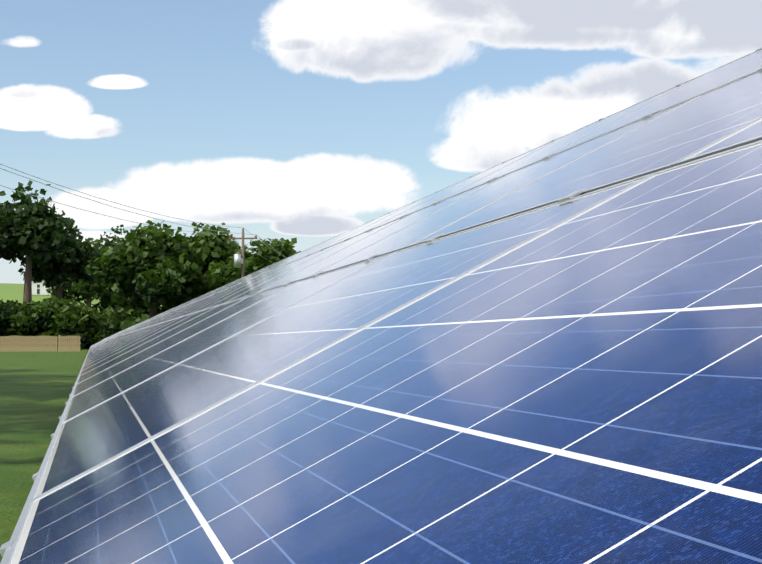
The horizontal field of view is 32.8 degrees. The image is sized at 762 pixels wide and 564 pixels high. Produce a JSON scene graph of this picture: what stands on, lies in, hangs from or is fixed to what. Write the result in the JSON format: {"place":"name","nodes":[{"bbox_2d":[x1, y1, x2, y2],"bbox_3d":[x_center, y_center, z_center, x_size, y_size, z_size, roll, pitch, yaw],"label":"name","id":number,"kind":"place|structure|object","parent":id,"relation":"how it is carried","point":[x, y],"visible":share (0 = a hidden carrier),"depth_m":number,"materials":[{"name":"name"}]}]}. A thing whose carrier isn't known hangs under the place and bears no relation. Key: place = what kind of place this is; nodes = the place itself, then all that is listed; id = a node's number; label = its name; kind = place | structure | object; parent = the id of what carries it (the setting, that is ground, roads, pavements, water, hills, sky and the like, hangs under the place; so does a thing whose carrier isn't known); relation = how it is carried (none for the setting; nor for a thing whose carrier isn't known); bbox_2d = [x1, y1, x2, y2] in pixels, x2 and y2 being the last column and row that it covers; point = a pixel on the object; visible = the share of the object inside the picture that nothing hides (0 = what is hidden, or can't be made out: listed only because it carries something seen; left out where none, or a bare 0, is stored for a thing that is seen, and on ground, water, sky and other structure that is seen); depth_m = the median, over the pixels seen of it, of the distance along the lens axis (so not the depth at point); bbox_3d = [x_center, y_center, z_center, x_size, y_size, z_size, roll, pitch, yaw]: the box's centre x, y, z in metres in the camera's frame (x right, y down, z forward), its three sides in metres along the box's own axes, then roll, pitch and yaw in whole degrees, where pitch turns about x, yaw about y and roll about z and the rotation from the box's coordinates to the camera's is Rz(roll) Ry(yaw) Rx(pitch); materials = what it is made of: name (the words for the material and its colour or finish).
{"place":"outdoors","nodes":[
{"label":"outdoors","id":0,"kind":"place"},
{"bbox_2d":[0,283,161,562],"bbox_3d":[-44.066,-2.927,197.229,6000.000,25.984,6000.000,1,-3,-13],"label":"ground","id":1,"kind":"structure","parent":0,"point":[36,388],"depth_m":12.39,"materials":[{"name":"green plant"}]},
{"bbox_2d":[0,299,21,349],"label":"bush","id":2,"kind":"object","parent":1,"relation":"on","point":[6,310],"visible":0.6,"depth_m":144.29,"materials":[{"name":"green plant"}]},
{"bbox_2d":[0,191,25,263],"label":"tree","id":3,"kind":"object","parent":1,"relation":"on","point":[13,257],"visible":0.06,"depth_m":161.55,"materials":[{"name":"green plant"}]},
{"bbox_2d":[0,300,59,349],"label":"bush","id":4,"kind":"object","parent":1,"relation":"on","point":[25,324],"visible":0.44,"depth_m":144.44,"materials":[{"name":"green plant"}]},
{"bbox_2d":[23,276,50,294],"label":"farm house","id":5,"kind":"structure","parent":1,"relation":"on","point":[38,289],"depth_m":482.58,"materials":[{"name":"paint"}]},
{"bbox_2d":[0,180,76,301],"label":"tree","id":6,"kind":"object","parent":1,"relation":"on","point":[35,229],"visible":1,"depth_m":154.06,"materials":[{"name":"green plant"}]},
{"bbox_2d":[0,335,80,351],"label":"fence","id":7,"kind":"object","parent":1,"relation":"on","point":[40,342],"visible":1,"depth_m":98.31,"materials":[{"name":"brown wood"}]},
{"bbox_2d":[18,216,103,299],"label":"tree","id":8,"kind":"object","parent":1,"relation":"on","point":[57,270],"visible":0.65,"depth_m":166.84,"materials":[{"name":"green plant"}]},
{"bbox_2d":[27,295,105,349],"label":"bush","id":9,"kind":"object","parent":1,"relation":"on","point":[68,317],"visible":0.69,"depth_m":145.26,"materials":[{"name":"green plant"}]},
{"bbox_2d":[42,238,136,339],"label":"tree","id":10,"kind":"object","parent":1,"relation":"on","point":[95,290],"visible":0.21,"depth_m":276.89,"materials":[{"name":"green plant"}]},
{"bbox_2d":[85,224,162,337],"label":"tree","id":11,"kind":"object","parent":1,"relation":"on","point":[108,243],"visible":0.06,"depth_m":294.89,"materials":[{"name":"green plant"}]},
{"bbox_2d":[0,164,285,277],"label":"power line","id":12,"kind":"object","parent":1,"relation":"on","point":[238,261],"visible":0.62,"depth_m":88.32,"materials":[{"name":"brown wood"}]},
{"bbox_2d":[85,220,210,338],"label":"tree","id":13,"kind":"object","parent":1,"relation":"on","point":[150,270],"visible":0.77,"depth_m":147.63,"materials":[{"name":"green plant"}]},
{"bbox_2d":[156,222,251,311],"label":"tree","id":14,"kind":"object","parent":1,"relation":"on","point":[214,246],"visible":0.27,"depth_m":153.35,"materials":[{"name":"green plant"}]},
{"bbox_2d":[198,237,300,291],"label":"tree","id":15,"kind":"object","parent":1,"relation":"on","point":[229,272],"visible":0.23,"depth_m":147.98,"materials":[{"name":"green plant"}]},
{"bbox_2d":[0,48,761,557],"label":"clamps","id":16,"kind":"object","parent":1,"relation":"on","point":[34,476],"visible":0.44,"depth_m":3.15,"materials":[{"name":"silver metal"}]},
{"bbox_2d":[0,48,761,563],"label":"solar array","id":17,"kind":"object","parent":16,"relation":"on","point":[516,362],"visible":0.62,"depth_m":1.07,"materials":[{"name":"blue glass"}]},
{"bbox_2d":[0,0,761,283],"label":"sky","id":18,"kind":"structure","parent":0,"point":[314,122],"materials":[{"name":"blue"}]}
]}

